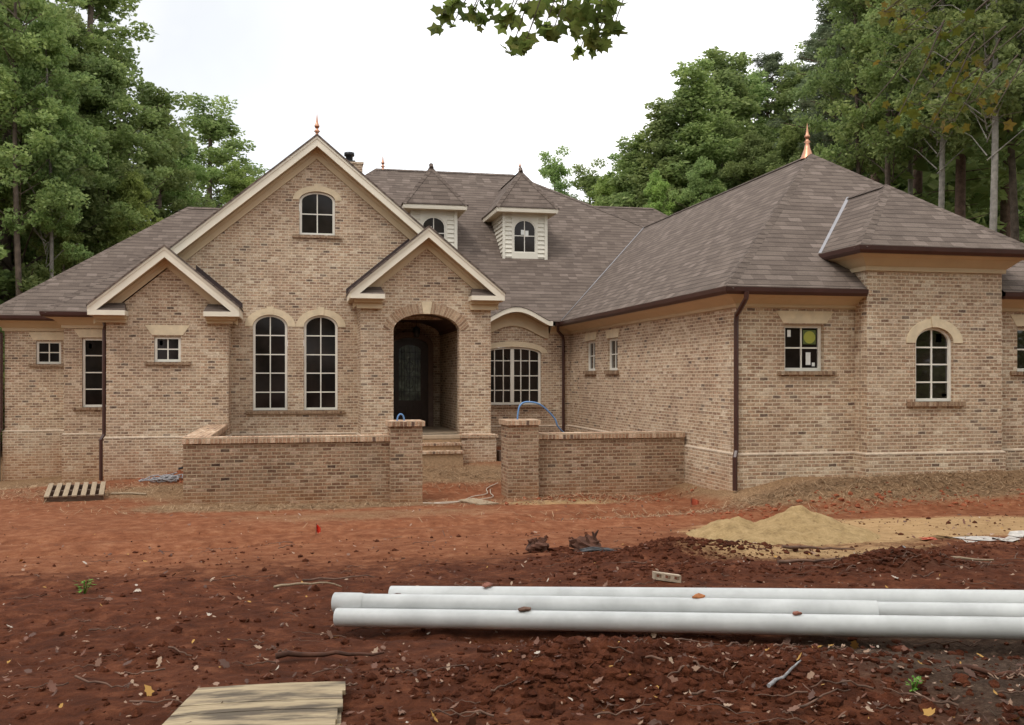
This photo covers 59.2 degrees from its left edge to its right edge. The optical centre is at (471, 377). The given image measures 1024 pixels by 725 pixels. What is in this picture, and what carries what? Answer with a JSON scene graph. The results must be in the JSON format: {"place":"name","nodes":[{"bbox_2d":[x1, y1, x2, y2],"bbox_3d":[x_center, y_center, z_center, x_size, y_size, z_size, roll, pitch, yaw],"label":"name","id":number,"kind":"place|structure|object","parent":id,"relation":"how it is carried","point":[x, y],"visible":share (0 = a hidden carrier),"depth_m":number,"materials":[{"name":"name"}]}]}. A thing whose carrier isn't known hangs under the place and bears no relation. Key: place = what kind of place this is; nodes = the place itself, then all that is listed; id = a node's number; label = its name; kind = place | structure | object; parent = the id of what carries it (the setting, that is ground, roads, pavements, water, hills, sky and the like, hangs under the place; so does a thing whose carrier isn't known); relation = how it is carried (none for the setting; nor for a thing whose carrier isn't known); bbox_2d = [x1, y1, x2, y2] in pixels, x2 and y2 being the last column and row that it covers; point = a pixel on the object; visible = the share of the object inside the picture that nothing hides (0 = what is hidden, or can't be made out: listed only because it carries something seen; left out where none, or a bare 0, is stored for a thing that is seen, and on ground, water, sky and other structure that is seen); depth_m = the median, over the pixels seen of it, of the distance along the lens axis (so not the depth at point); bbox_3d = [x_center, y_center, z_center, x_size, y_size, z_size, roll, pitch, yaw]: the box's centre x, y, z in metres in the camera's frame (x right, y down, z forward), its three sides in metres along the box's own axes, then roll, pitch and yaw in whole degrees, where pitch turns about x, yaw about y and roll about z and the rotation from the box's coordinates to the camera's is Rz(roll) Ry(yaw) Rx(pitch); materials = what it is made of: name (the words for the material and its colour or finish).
{"place":"outdoors","nodes":[
{"label":"outdoors","id":0,"kind":"place"},
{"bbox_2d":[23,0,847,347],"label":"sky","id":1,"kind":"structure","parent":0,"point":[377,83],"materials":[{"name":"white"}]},
{"bbox_2d":[0,446,1023,724],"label":"ground","id":2,"kind":"structure","parent":0,"point":[102,528],"depth_m":8.45,"materials":[{"name":"red soil"}]},
{"bbox_2d":[0,299,4,444],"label":"understory shrub","id":3,"kind":"object","parent":2,"relation":"on","point":[2,302],"visible":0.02,"depth_m":29.48,"materials":[{"name":"green plant"}]},
{"bbox_2d":[0,329,4,450],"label":"understory shrub","id":4,"kind":"object","parent":2,"relation":"on","point":[3,332],"visible":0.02,"depth_m":30.48,"materials":[{"name":"green plant"}]},
{"bbox_2d":[0,0,91,294],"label":"broadleaf tree","id":5,"kind":"object","parent":2,"relation":"on","point":[5,281],"visible":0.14,"depth_m":32.91,"materials":[{"name":"green plant"}]},
{"bbox_2d":[0,0,106,295],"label":"broadleaf tree","id":6,"kind":"object","parent":2,"relation":"on","point":[12,38],"visible":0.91,"depth_m":30.73,"materials":[{"name":"green plant"}]},
{"bbox_2d":[0,15,107,278],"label":"broadleaf tree","id":7,"kind":"object","parent":2,"relation":"on","point":[59,59],"visible":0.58,"depth_m":31.61,"materials":[{"name":"green plant"}]},
{"bbox_2d":[29,198,84,281],"bbox_3d":[-15.508,-1.918,33.192,3.134,9.485,2.930,0,0,-22],"label":"broadleaf tree","id":8,"kind":"object","parent":2,"relation":"on","point":[62,263],"visible":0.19,"depth_m":32.72,"materials":[{"name":"green plant"}]},
{"bbox_2d":[44,481,105,501],"bbox_3d":[-7.987,2.320,18.147,1.079,0.180,1.045,0,8,-20],"label":"wooden pallet","id":9,"kind":"object","parent":2,"relation":"on","point":[76,491],"visible":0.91,"depth_m":17.99,"materials":[{"name":"brown wood"}]},
{"bbox_2d":[0,0,150,409],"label":"broadleaf tree","id":10,"kind":"object","parent":2,"relation":"on","point":[30,270],"visible":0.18,"depth_m":34.02,"materials":[{"name":"green plant"}]},
{"bbox_2d":[11,2,141,290],"bbox_3d":[-17.326,-6.492,38.352,9.044,18.532,8.250,0,0,13],"label":"broadleaf tree","id":11,"kind":"object","parent":2,"relation":"on","point":[82,109],"visible":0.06,"depth_m":37.14,"materials":[{"name":"green plant"}]},
{"bbox_2d":[73,579,95,593],"bbox_3d":[-3.477,1.872,8.048,0.180,0.162,0.188,0,0,37],"label":"weed","id":12,"kind":"object","parent":2,"relation":"on","point":[85,588],"visible":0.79,"depth_m":8.05,"materials":[{"name":"green plant"}]},
{"bbox_2d":[37,52,174,274],"bbox_3d":[-14.435,-5.256,37.591,6.559,16.084,8.424,0,0,-42],"label":"broadleaf tree","id":13,"kind":"object","parent":2,"relation":"on","point":[119,102],"visible":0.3,"depth_m":36.44,"materials":[{"name":"green plant"}]},
{"bbox_2d":[55,0,197,211],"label":"broadleaf tree","id":14,"kind":"object","parent":2,"relation":"on","point":[100,39],"visible":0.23,"depth_m":40.12,"materials":[{"name":"green plant"}]},
{"bbox_2d":[111,492,146,494],"bbox_3d":[-7.044,2.376,18.512,0.759,0.043,0.098,0,0,6],"label":"wood strip","id":15,"kind":"object","parent":2,"relation":"on","point":[128,493],"visible":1,"depth_m":18.51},
{"bbox_2d":[99,170,163,249],"bbox_3d":[-12.847,-2.722,34.480,4.093,10.837,3.826,0,0,16],"label":"broadleaf tree","id":16,"kind":"object","parent":2,"relation":"on","point":[133,191],"visible":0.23,"depth_m":34.77,"materials":[{"name":"green plant"}]},
{"bbox_2d":[139,472,182,482],"bbox_3d":[-7.099,2.269,20.531,0.958,0.204,0.492,0,0,-11],"label":"wire bundle","id":17,"kind":"object","parent":2,"relation":"on","point":[165,478],"visible":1,"depth_m":20.47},
{"bbox_2d":[130,86,214,231],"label":"broadleaf tree","id":18,"kind":"object","parent":2,"relation":"on","point":[174,182],"visible":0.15,"depth_m":41.80,"materials":[{"name":"green plant"}]},
{"bbox_2d":[147,125,220,222],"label":"broadleaf tree","id":19,"kind":"object","parent":2,"relation":"on","point":[182,161],"visible":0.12,"depth_m":44.99,"materials":[{"name":"green plant"}]},
{"bbox_2d":[165,92,269,209],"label":"broadleaf tree","id":20,"kind":"object","parent":2,"relation":"on","point":[209,128],"visible":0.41,"depth_m":49.23,"materials":[{"name":"green plant"}]},
{"bbox_2d":[208,159,254,207],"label":"broadleaf tree","id":21,"kind":"object","parent":2,"relation":"on","point":[235,182],"visible":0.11,"depth_m":46.75,"materials":[{"name":"green plant"}]},
{"bbox_2d":[162,681,344,724],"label":"wooden crate lid","id":22,"kind":"object","parent":2,"relation":"on","point":[305,703],"visible":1,"depth_m":3.93,"materials":[{"name":"wood"}]},
{"bbox_2d":[181,420,424,503],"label":"garden wall","id":23,"kind":"structure","parent":2,"relation":"on","point":[219,466],"depth_m":17.52,"materials":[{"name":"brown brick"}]},
{"bbox_2d":[274,582,341,588],"bbox_3d":[-1.462,1.845,8.013,0.605,0.056,0.034,0,0,-1],"label":"stick","id":24,"kind":"object","parent":2,"relation":"on","point":[290,584],"visible":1,"depth_m":8.01,"materials":[{"name":"brown wood"}]},
{"bbox_2d":[275,650,383,658],"bbox_3d":[-0.816,1.584,5.177,0.622,0.044,0.056,0,0,-7],"label":"stick","id":25,"kind":"object","parent":2,"relation":"on","point":[279,655],"visible":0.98,"depth_m":5.17,"materials":[{"name":"brown wood"}]},
{"bbox_2d":[302,575,374,580],"bbox_3d":[-1.265,1.907,8.574,0.701,0.049,0.032,0,0,-21],"label":"stick","id":26,"kind":"object","parent":2,"relation":"on","point":[318,578],"visible":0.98,"depth_m":8.54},
{"bbox_2d":[423,483,497,503],"bbox_3d":[0.043,2.368,18.509,0.559,0.123,2.877,0,0,32],"label":"power cable","id":27,"kind":"object","parent":2,"relation":"on","point":[460,501],"visible":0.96,"depth_m":17.54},
{"bbox_2d":[458,498,498,504],"bbox_3d":[0.110,2.387,17.382,0.349,0.048,0.850,0,0,-39],"label":"plywood scrap","id":28,"kind":"object","parent":2,"relation":"on","point":[476,500],"visible":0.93,"depth_m":17.37,"materials":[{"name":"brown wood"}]},
{"bbox_2d":[0,117,1023,490],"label":"brick house","id":29,"kind":"structure","parent":2,"relation":"on","point":[808,313],"depth_m":22.30,"materials":[{"name":"beige brick"}]},
{"bbox_2d":[28,332,63,366],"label":"window","id":30,"kind":"structure","parent":29,"relation":"in","point":[48,352],"depth_m":24.51,"materials":[{"name":"beige paint"}]},
{"bbox_2d":[72,329,101,409],"bbox_3d":[-9.549,-0.215,23.133,1.320,2.070,0.180,0,0,-11],"label":"window","id":31,"kind":"structure","parent":29,"relation":"in","point":[92,347],"depth_m":23.15,"materials":[{"name":"beige paint"}]},
{"bbox_2d":[144,325,190,364],"bbox_3d":[-7.365,-0.800,21.826,1.070,0.960,0.180,0,0,-11],"label":"window","id":32,"kind":"structure","parent":29,"relation":"in","point":[167,349],"depth_m":21.84,"materials":[{"name":"beige paint"}]},
{"bbox_2d":[245,306,344,413],"bbox_3d":[-4.558,-0.454,23.186,2.520,2.749,0.180,0,0,-11],"label":"window","id":33,"kind":"structure","parent":29,"relation":"in","point":[269,330],"depth_m":23.12,"materials":[{"name":"beige paint"}]},
{"bbox_2d":[292,184,341,238],"bbox_3d":[-4.008,-4.307,23.293,1.260,1.394,0.180,0,0,-11],"label":"window","id":34,"kind":"structure","parent":29,"relation":"in","point":[317,209],"depth_m":23.33,"materials":[{"name":"beige paint"}]},
{"bbox_2d":[296,307,345,409],"bbox_3d":[-3.918,-0.501,23.326,1.270,2.655,0.150,0,0,-11],"label":"window","id":35,"kind":"structure","parent":29,"relation":"in","point":[320,332],"depth_m":23.36,"materials":[{"name":"beige paint"}]},
{"bbox_2d":[393,338,427,425],"bbox_3d":[-1.808,0.123,26.179,1.080,2.585,0.114,0,0,-11],"label":"front door","id":36,"kind":"structure","parent":29,"relation":"in","point":[410,355],"depth_m":26.21,"materials":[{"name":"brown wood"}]},
{"bbox_2d":[491,341,547,407],"bbox_3d":[1.194,-0.107,26.851,2.190,1.974,0.180,0,0,-11],"label":"window","id":37,"kind":"structure","parent":29,"relation":"in","point":[515,369],"depth_m":26.91,"materials":[{"name":"glass"}]},
{"bbox_2d":[583,332,596,374],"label":"window","id":38,"kind":"structure","parent":29,"relation":"in","point":[588,336],"depth_m":25.36,"materials":[{"name":"beige paint"}]},
{"bbox_2d":[604,328,618,373],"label":"window","id":39,"kind":"structure","parent":29,"relation":"in","point":[612,333],"depth_m":23.58,"materials":[{"name":"beige paint"}]},
{"bbox_2d":[776,311,836,374],"bbox_3d":[6.329,-0.665,17.148,1.230,1.210,0.210,0,0,-11],"label":"window","id":40,"kind":"structure","parent":29,"relation":"in","point":[802,342],"depth_m":17.20,"materials":[{"name":"beige paint"}]},
{"bbox_2d":[906,316,965,406],"bbox_3d":[8.849,-0.319,17.235,1.250,1.719,0.180,0,0,-11],"label":"window","id":41,"kind":"structure","parent":29,"relation":"in","point":[932,345],"depth_m":17.28,"materials":[{"name":"beige paint"}]},
{"bbox_2d":[1010,314,1023,374],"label":"window","id":42,"kind":"structure","parent":29,"relation":"in","point":[1018,319],"depth_m":18.14,"materials":[{"name":"beige paint"}]},
{"bbox_2d":[0,514,1023,724],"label":"soil clods","id":43,"kind":"object","parent":2,"relation":"on","point":[546,666],"visible":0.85,"depth_m":4.38,"materials":[{"name":"red soil"}]},
{"bbox_2d":[0,461,1023,527],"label":"straw","id":44,"kind":"object","parent":2,"relation":"on","point":[556,497],"visible":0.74,"depth_m":16.68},
{"bbox_2d":[2,469,1023,724],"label":"fallen leaves","id":45,"kind":"object","parent":2,"relation":"on","point":[50,685],"depth_m":4.62,"materials":[{"name":"plant"}]},
{"bbox_2d":[9,518,1023,724],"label":"twigs","id":46,"kind":"object","parent":2,"relation":"on","point":[692,693],"visible":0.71,"depth_m":4.56,"materials":[{"name":"wood"}]},
{"bbox_2d":[27,103,1023,263],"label":"woodland","id":47,"kind":"object","parent":2,"relation":"on","point":[1019,211],"depth_m":50.79,"materials":[{"name":"green plant"}]},
{"bbox_2d":[525,536,548,552],"bbox_3d":[0.785,1.989,10.689,0.301,0.223,0.207,0,0,-11],"label":"tree stump","id":48,"kind":"object","parent":2,"relation":"on","point":[541,545],"visible":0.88,"depth_m":10.66,"materials":[{"name":"brown wood"}]},
{"bbox_2d":[538,146,582,198],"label":"broadleaf tree","id":49,"kind":"object","parent":2,"relation":"on","point":[555,171],"visible":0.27,"depth_m":61.68,"materials":[{"name":"green plant"}]},
{"bbox_2d":[547,546,573,551],"bbox_3d":[1.050,2.062,10.746,0.348,0.114,0.240,0,0,14],"label":"soil clod","id":50,"kind":"object","parent":2,"relation":"on","point":[556,549],"visible":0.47,"depth_m":10.70,"materials":[{"name":"red soil"}]},
{"bbox_2d":[130,470,1023,523],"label":"clay lumps","id":51,"kind":"object","parent":2,"relation":"on","point":[877,494],"visible":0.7,"depth_m":15.57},
{"bbox_2d":[569,530,600,551],"bbox_3d":[1.344,1.971,10.706,0.387,0.324,0.287,0,0,-11],"label":"tree stump","id":52,"kind":"object","parent":2,"relation":"on","point":[581,542],"visible":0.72,"depth_m":10.64,"materials":[{"name":"brown wood"}]},
{"bbox_2d":[570,158,608,205],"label":"broadleaf tree","id":53,"kind":"object","parent":2,"relation":"on","point":[584,182],"visible":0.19,"depth_m":61.71,"materials":[{"name":"green plant"}]},
{"bbox_2d":[499,419,684,498],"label":"garden wall","id":54,"kind":"structure","parent":2,"relation":"on","point":[535,462],"depth_m":18.60,"materials":[{"name":"beige brick"}]},
{"bbox_2d":[517,401,563,431],"bbox_3d":[1.502,0.845,18.726,1.271,0.740,0.200,0,0,-32],"label":"blue tube","id":55,"kind":"object","parent":54,"relation":"attached to","point":[551,414],"visible":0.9,"depth_m":18.62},
{"bbox_2d":[578,547,616,551],"bbox_3d":[1.445,2.008,10.474,0.521,0.083,0.155,0,0,-11],"label":"burnt log","id":56,"kind":"object","parent":2,"relation":"on","point":[590,549],"visible":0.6,"depth_m":10.44,"materials":[{"name":"black wood"}]},
{"bbox_2d":[585,172,626,205],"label":"broadleaf tree","id":57,"kind":"object","parent":2,"relation":"on","point":[603,187],"visible":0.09,"depth_m":55.39,"materials":[{"name":"green plant"}]},
{"bbox_2d":[593,131,652,206],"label":"broadleaf tree","id":58,"kind":"object","parent":2,"relation":"on","point":[627,165],"visible":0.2,"depth_m":53.66,"materials":[{"name":"green plant"}]},
{"bbox_2d":[607,152,642,206],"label":"broadleaf tree","id":59,"kind":"object","parent":2,"relation":"on","point":[616,155],"visible":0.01,"depth_m":56.51,"materials":[{"name":"green plant"}]},
{"bbox_2d":[642,169,675,215],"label":"broadleaf tree","id":60,"kind":"object","parent":2,"relation":"on","point":[658,187],"visible":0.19,"depth_m":47.58,"materials":[{"name":"green plant"}]},
{"bbox_2d":[652,571,680,582],"bbox_3d":[1.745,1.783,8.066,0.250,0.092,0.058,0,0,6],"label":"cored brick","id":61,"kind":"object","parent":2,"relation":"on","point":[670,578],"visible":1,"depth_m":8.04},
{"bbox_2d":[626,97,717,212],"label":"broadleaf tree","id":62,"kind":"object","parent":2,"relation":"on","point":[658,132],"visible":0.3,"depth_m":51.60,"materials":[{"name":"green plant"}]},
{"bbox_2d":[333,608,1023,639],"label":"pvc pipe","id":63,"kind":"object","parent":2,"relation":"on","point":[968,627],"visible":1,"depth_m":5.54,"materials":[{"name":"plastic"}]},
{"bbox_2d":[518,606,530,610],"bbox_3d":[0.342,1.503,5.864,0.079,0.030,0.060,0,0,27],"label":"fallen leaf","id":64,"kind":"object","parent":63,"relation":"on","point":[523,608],"visible":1,"depth_m":5.85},
{"bbox_2d":[331,592,878,614],"bbox_3d":[0.746,1.500,5.900,3.540,0.301,0.140,0,0,14],"label":"pvc pipe","id":65,"kind":"object","parent":63,"relation":"on","point":[588,603],"visible":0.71,"depth_m":5.83,"materials":[{"name":"plastic"}]},
{"bbox_2d":[692,593,704,598],"bbox_3d":[1.445,1.389,5.738,0.086,0.032,0.059,0,0,-39],"label":"fallen leaf","id":66,"kind":"object","parent":65,"relation":"on","point":[698,595],"visible":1,"depth_m":5.72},
{"bbox_2d":[878,602,1023,616],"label":"pvc pipe","id":67,"kind":"object","parent":63,"relation":"on","point":[956,609],"visible":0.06,"depth_m":5.44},
{"bbox_2d":[609,58,768,213],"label":"broadleaf tree","id":68,"kind":"object","parent":2,"relation":"on","point":[696,132],"visible":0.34,"depth_m":51.24,"materials":[{"name":"green plant"}]},
{"bbox_2d":[668,155,726,207],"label":"broadleaf tree","id":69,"kind":"object","parent":2,"relation":"on","point":[700,173],"visible":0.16,"depth_m":45.57,"materials":[{"name":"green plant"}]},
{"bbox_2d":[388,586,1023,602],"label":"pvc pipe","id":70,"kind":"object","parent":2,"relation":"on","point":[948,595],"visible":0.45,"depth_m":5.86,"materials":[{"name":"plastic"}]},
{"bbox_2d":[427,0,1023,137],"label":"sweetgum tree","id":71,"kind":"object","parent":2,"relation":"on","point":[577,15],"visible":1,"depth_m":6.06,"materials":[{"name":"green plant"}]},
{"bbox_2d":[676,46,786,203],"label":"broadleaf tree","id":72,"kind":"object","parent":2,"relation":"on","point":[732,74],"visible":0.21,"depth_m":54.80,"materials":[{"name":"green plant"}]},
{"bbox_2d":[709,53,779,168],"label":"broadleaf tree","id":73,"kind":"object","parent":2,"relation":"on","point":[758,89],"visible":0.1,"depth_m":57.41,"materials":[{"name":"green plant"}]},
{"bbox_2d":[717,130,775,189],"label":"broadleaf tree","id":74,"kind":"object","parent":2,"relation":"on","point":[744,170],"visible":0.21,"depth_m":49.37,"materials":[{"name":"green plant"}]},
{"bbox_2d":[750,51,805,153],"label":"pine tree","id":75,"kind":"object","parent":2,"relation":"on","point":[770,64],"visible":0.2,"depth_m":59.64,"materials":[{"name":"green plant"}]},
{"bbox_2d":[753,123,809,173],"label":"broadleaf tree","id":76,"kind":"object","parent":2,"relation":"on","point":[791,137],"visible":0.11,"depth_m":47.36,"materials":[{"name":"green plant"}]},
{"bbox_2d":[686,505,881,545],"bbox_3d":[4.242,1.956,11.979,3.500,0.517,2.900,0,0,-11],"label":"sand pile","id":77,"kind":"object","parent":2,"relation":"on","point":[802,524],"visible":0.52,"depth_m":11.64,"materials":[{"name":"sand"}]},
{"bbox_2d":[767,660,800,687],"bbox_3d":[1.474,1.392,4.235,0.022,0.035,0.400,0,0,40],"label":"stick","id":78,"kind":"object","parent":2,"relation":"on","point":[772,682],"visible":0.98,"depth_m":4.19,"materials":[{"name":"grey wood"}]},
{"bbox_2d":[754,41,820,163],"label":"broadleaf tree","id":79,"kind":"object","parent":2,"relation":"on","point":[781,103],"visible":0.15,"depth_m":57.63,"materials":[{"name":"green plant"}]},
{"bbox_2d":[777,558,839,563],"bbox_3d":[3.439,1.853,9.154,0.752,0.043,0.053,0,0,-14],"label":"stick","id":80,"kind":"object","parent":2,"relation":"on","point":[793,561],"visible":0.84,"depth_m":9.12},
{"bbox_2d":[772,23,860,159],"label":"pine tree","id":81,"kind":"object","parent":2,"relation":"on","point":[810,50],"visible":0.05,"depth_m":50.03,"materials":[{"name":"green plant"}]},
{"bbox_2d":[781,545,854,549],"bbox_3d":[3.824,1.867,9.927,0.903,0.090,0.043,0,0,-13],"label":"stick","id":82,"kind":"object","parent":2,"relation":"on","point":[799,547],"visible":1,"depth_m":9.90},
{"bbox_2d":[764,0,881,172],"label":"pine tree","id":83,"kind":"object","parent":2,"relation":"on","point":[822,13],"visible":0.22,"depth_m":46.17,"materials":[{"name":"green plant"}]},
{"bbox_2d":[793,2,884,182],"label":"pine tree","id":84,"kind":"object","parent":2,"relation":"on","point":[803,105],"visible":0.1,"depth_m":42.04,"materials":[{"name":"green plant"}]},
{"bbox_2d":[812,77,869,173],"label":"broadleaf tree","id":85,"kind":"object","parent":2,"relation":"on","point":[817,141],"depth_m":49.34,"materials":[{"name":"green plant"}]},
{"bbox_2d":[786,0,922,176],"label":"broadleaf tree","id":86,"kind":"object","parent":2,"relation":"on","point":[827,153],"visible":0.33,"depth_m":37.97,"materials":[{"name":"green plant"}]},
{"bbox_2d":[823,5,938,196],"bbox_3d":[19.993,-10.929,39.796,6.596,25.011,7.322,0,0,-24],"label":"pine tree","id":87,"kind":"object","parent":2,"relation":"on","point":[918,182],"visible":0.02,"depth_m":39.96,"materials":[{"name":"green plant"}]},
{"bbox_2d":[814,0,990,185],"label":"broadleaf tree","id":88,"kind":"object","parent":2,"relation":"on","point":[843,107],"visible":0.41,"depth_m":35.87,"materials":[{"name":"green plant"}]},
{"bbox_2d":[845,5,979,194],"bbox_3d":[19.092,-10.017,37.959,4.998,23.239,5.528,0,0,-44],"label":"broadleaf tree","id":89,"kind":"object","parent":2,"relation":"on","point":[910,181],"visible":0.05,"depth_m":38.02,"materials":[{"name":"green plant"}]},
{"bbox_2d":[905,675,923,691],"bbox_3d":[2.033,1.416,4.131,0.089,0.086,0.082,0,0,-37],"label":"weed","id":90,"kind":"object","parent":2,"relation":"on","point":[914,687],"visible":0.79,"depth_m":4.13,"materials":[{"name":"green plant"}]},
{"bbox_2d":[860,140,982,215],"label":"broadleaf tree","id":91,"kind":"object","parent":2,"relation":"on","point":[899,179],"visible":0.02,"depth_m":45.56,"materials":[{"name":"green plant"}]},
{"bbox_2d":[919,537,937,540],"bbox_3d":[5.696,2.009,11.259,0.219,0.046,0.173,0,0,-11],"label":"rag","id":92,"kind":"object","parent":2,"relation":"on","point":[928,538],"visible":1,"depth_m":11.22,"materials":[{"name":"orange"}]},
{"bbox_2d":[840,0,1018,208],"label":"broadleaf tree","id":93,"kind":"object","parent":2,"relation":"on","point":[870,71],"visible":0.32,"depth_m":33.01,"materials":[{"name":"green plant"}]},
{"bbox_2d":[880,0,1002,218],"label":"pine tree","id":94,"kind":"object","parent":2,"relation":"on","point":[960,191],"visible":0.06,"depth_m":35.70,"materials":[{"name":"brown plant"}]},
{"bbox_2d":[865,58,1023,234],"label":"woodland","id":95,"kind":"object","parent":2,"relation":"on","point":[982,186],"visible":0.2,"depth_m":38.68,"materials":[{"name":"green plant"}]},
{"bbox_2d":[868,0,1023,231],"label":"broadleaf tree","id":96,"kind":"object","parent":2,"relation":"on","point":[1009,103],"visible":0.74,"depth_m":28.96,"materials":[{"name":"green plant"}]},
{"bbox_2d":[895,0,1023,241],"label":"broadleaf tree","id":97,"kind":"object","parent":2,"relation":"on","point":[1014,217],"visible":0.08,"depth_m":33.68,"materials":[{"name":"green plant"}]},
{"bbox_2d":[897,128,1023,240],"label":"broadleaf tree","id":98,"kind":"object","parent":2,"relation":"on","point":[935,164],"visible":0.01,"depth_m":44.23,"materials":[{"name":"green plant"}]},
{"bbox_2d":[951,556,993,560],"bbox_3d":[4.883,1.821,9.094,0.704,0.057,0.066,0,0,9],"label":"stick","id":99,"kind":"object","parent":2,"relation":"on","point":[967,558],"visible":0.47,"depth_m":9.05,"materials":[{"name":"brown wood"}]},
{"bbox_2d":[929,114,1023,242],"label":"broadleaf tree","id":100,"kind":"object","parent":2,"relation":"on","point":[1021,222],"visible":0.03,"depth_m":44.72,"materials":[{"name":"green plant"}]},
{"bbox_2d":[935,530,1023,542],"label":"plastic sheet","id":101,"kind":"object","parent":2,"relation":"on","point":[1013,535],"visible":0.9,"depth_m":11.37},
{"bbox_2d":[956,663,1023,677],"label":"stick","id":102,"kind":"object","parent":2,"relation":"on","point":[975,668],"visible":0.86,"depth_m":4.32,"materials":[{"name":"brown wood"}]},
{"bbox_2d":[981,0,1023,103],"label":"pine tree","id":103,"kind":"object","parent":2,"relation":"on","point":[1018,38],"visible":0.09,"depth_m":30.75,"materials":[{"name":"green plant"}]},
{"bbox_2d":[991,18,1023,241],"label":"pine tree","id":104,"kind":"object","parent":2,"relation":"on","point":[1005,212],"depth_m":39.64,"materials":[{"name":"brown plant"}]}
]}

